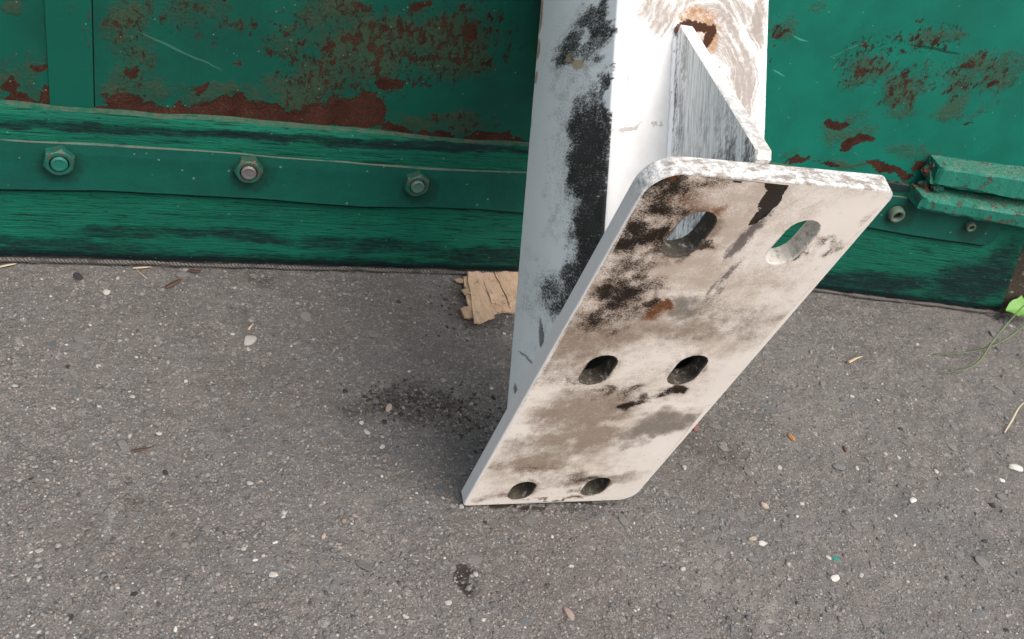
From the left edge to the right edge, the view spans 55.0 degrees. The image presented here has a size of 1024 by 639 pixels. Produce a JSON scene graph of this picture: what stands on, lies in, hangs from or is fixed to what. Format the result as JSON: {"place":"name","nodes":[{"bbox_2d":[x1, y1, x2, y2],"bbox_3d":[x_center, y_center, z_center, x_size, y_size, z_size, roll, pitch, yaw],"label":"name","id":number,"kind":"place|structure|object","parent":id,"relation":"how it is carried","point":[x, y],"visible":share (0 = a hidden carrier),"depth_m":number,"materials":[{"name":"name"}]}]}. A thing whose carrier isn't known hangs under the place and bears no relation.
{"place":"outdoors","nodes":[
{"label":"outdoors","id":0,"kind":"place"},
{"bbox_2d":[0,255,1023,638],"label":"ground","id":1,"kind":"structure","parent":0,"point":[106,531],"depth_m":0.87,"materials":[{"name":"grey asphalt"}]},
{"bbox_2d":[0,263,16,266],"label":"straw","id":2,"kind":"object","parent":1,"relation":"on","point":[5,264],"visible":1,"depth_m":0.93,"materials":[{"name":"beige plant"}]},
{"bbox_2d":[73,272,82,279],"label":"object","id":3,"kind":"object","parent":1,"relation":"on","point":[77,276],"visible":1,"depth_m":0.94,"materials":[{"name":"stone"}]},
{"bbox_2d":[103,289,110,294],"bbox_3d":[-0.387,-0.026,0.938,0.007,0.004,0.009,16,37,-1],"label":"pebble","id":4,"kind":"object","parent":1,"relation":"on","point":[106,291],"visible":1,"depth_m":0.94,"materials":[{"name":"stone"}]},
{"bbox_2d":[133,266,150,268],"bbox_3d":[-0.367,-0.051,0.974,0.017,0.003,0.006,1,40,-21],"label":"straw","id":5,"kind":"object","parent":1,"relation":"on","point":[135,267],"visible":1,"depth_m":0.97,"materials":[{"name":"beige plant"}]},
{"bbox_2d":[131,446,153,450],"bbox_3d":[-0.300,0.105,0.799,0.019,0.001,0.006,1,40,-21],"label":"stick","id":6,"kind":"object","parent":1,"relation":"on","point":[139,449],"visible":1,"depth_m":0.80,"materials":[{"name":"brown wood"}]},
{"bbox_2d":[165,279,181,287],"bbox_3d":[-0.331,-0.035,0.967,0.006,0.004,0.022,31,39,18],"label":"bark scrap","id":7,"kind":"object","parent":1,"relation":"on","point":[173,283],"visible":1,"depth_m":0.96,"materials":[{"name":"brown wood"}]},
{"bbox_2d":[244,335,256,345],"bbox_3d":[-0.248,0.019,0.929,0.011,0.005,0.017,23,37,8],"label":"pebble","id":8,"kind":"object","parent":1,"relation":"on","point":[249,340],"visible":1,"depth_m":0.93,"materials":[{"name":"stone"}]},
{"bbox_2d":[385,403,391,411],"bbox_3d":[-0.113,0.081,0.904,0.006,0.004,0.011,17,37,0],"label":"pebble","id":9,"kind":"object","parent":1,"relation":"on","point":[388,407],"visible":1,"depth_m":0.90,"materials":[{"name":"beige stone"}]},
{"bbox_2d":[454,271,518,323],"bbox_3d":[-0.017,-0.024,1.069,0.092,0.006,0.093,1,40,-21],"label":"plywood scrap","id":10,"kind":"object","parent":1,"relation":"on","point":[489,295],"visible":0.93,"depth_m":1.07,"materials":[{"name":"beige wood"}]},
{"bbox_2d":[0,0,1023,313],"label":"metal gate","id":11,"kind":"structure","parent":1,"relation":"on","point":[344,134],"depth_m":0.97,"materials":[{"name":"metal"}]},
{"bbox_2d":[563,607,573,620],"bbox_3d":[0.045,0.231,0.773,0.006,0.005,0.014,-13,46,-34],"label":"pebble","id":12,"kind":"object","parent":1,"relation":"on","point":[568,612],"visible":1,"depth_m":0.77,"materials":[{"name":"stone"}]},
{"bbox_2d":[461,0,892,504],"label":"steel post","id":13,"kind":"object","parent":1,"relation":"on","point":[664,289],"visible":1,"depth_m":0.67,"materials":[{"name":"metal"}]},
{"bbox_2d":[748,536,756,540],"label":"pebble","id":14,"kind":"object","parent":1,"relation":"on","point":[752,538],"visible":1,"depth_m":0.88,"materials":[{"name":"beige stone"}]},
{"bbox_2d":[758,540,766,545],"bbox_3d":[0.225,0.201,0.882,0.008,0.004,0.005,6,38,-14],"label":"pebble","id":15,"kind":"object","parent":1,"relation":"on","point":[762,543],"visible":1,"depth_m":0.88,"materials":[{"name":"white stone"}]},
{"bbox_2d":[760,502,768,508],"bbox_3d":[0.237,0.174,0.922,0.010,0.005,0.007,27,38,13],"label":"pebble","id":16,"kind":"object","parent":1,"relation":"on","point":[764,505],"visible":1,"depth_m":0.92,"materials":[{"name":"beige stone"}]},
{"bbox_2d":[787,434,795,440],"bbox_3d":[0.286,0.121,1.007,0.005,0.005,0.011,-14,47,-35],"label":"crumb","id":17,"kind":"object","parent":1,"relation":"on","point":[791,437],"visible":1,"depth_m":1.00,"materials":[{"name":"orange food"}]},
{"bbox_2d":[831,574,839,581],"bbox_3d":[0.286,0.229,0.871,0.011,0.003,0.006,-13,46,-33],"label":"pebble","id":18,"kind":"object","parent":1,"relation":"on","point":[835,577],"visible":1,"depth_m":0.87,"materials":[{"name":"white stone"}]},
{"bbox_2d":[847,356,862,362],"bbox_3d":[0.399,0.047,1.144,0.028,0.003,0.011,1,40,-21],"label":"seed husk","id":19,"kind":"object","parent":1,"relation":"on","point":[852,359],"visible":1,"depth_m":1.15,"materials":[{"name":"beige plant"}]},
{"bbox_2d":[909,497,916,502],"bbox_3d":[0.398,0.179,0.977,0.011,0.004,0.006,-20,50,-39],"label":"pebble","id":20,"kind":"object","parent":1,"relation":"on","point":[912,499],"visible":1,"depth_m":0.97,"materials":[{"name":"white stone"}]},
{"bbox_2d":[938,295,1023,372],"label":"weed","id":21,"kind":"object","parent":1,"relation":"on","point":[1015,306],"visible":1,"depth_m":1.24,"materials":[{"name":"green plant"}]},
{"bbox_2d":[974,245,1023,313],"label":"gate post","id":22,"kind":"object","parent":1,"relation":"on","point":[1015,290],"visible":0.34,"depth_m":1.29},
{"bbox_2d":[1004,402,1023,432],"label":"straw","id":23,"kind":"object","parent":1,"relation":"on","point":[1013,417],"visible":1,"depth_m":1.12,"materials":[{"name":"beige plant"}]},
{"bbox_2d":[1008,464,1022,471],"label":"pebble","id":24,"kind":"object","parent":1,"relation":"on","point":[1016,467],"visible":1,"depth_m":1.05,"materials":[{"name":"white stone"}]}
]}

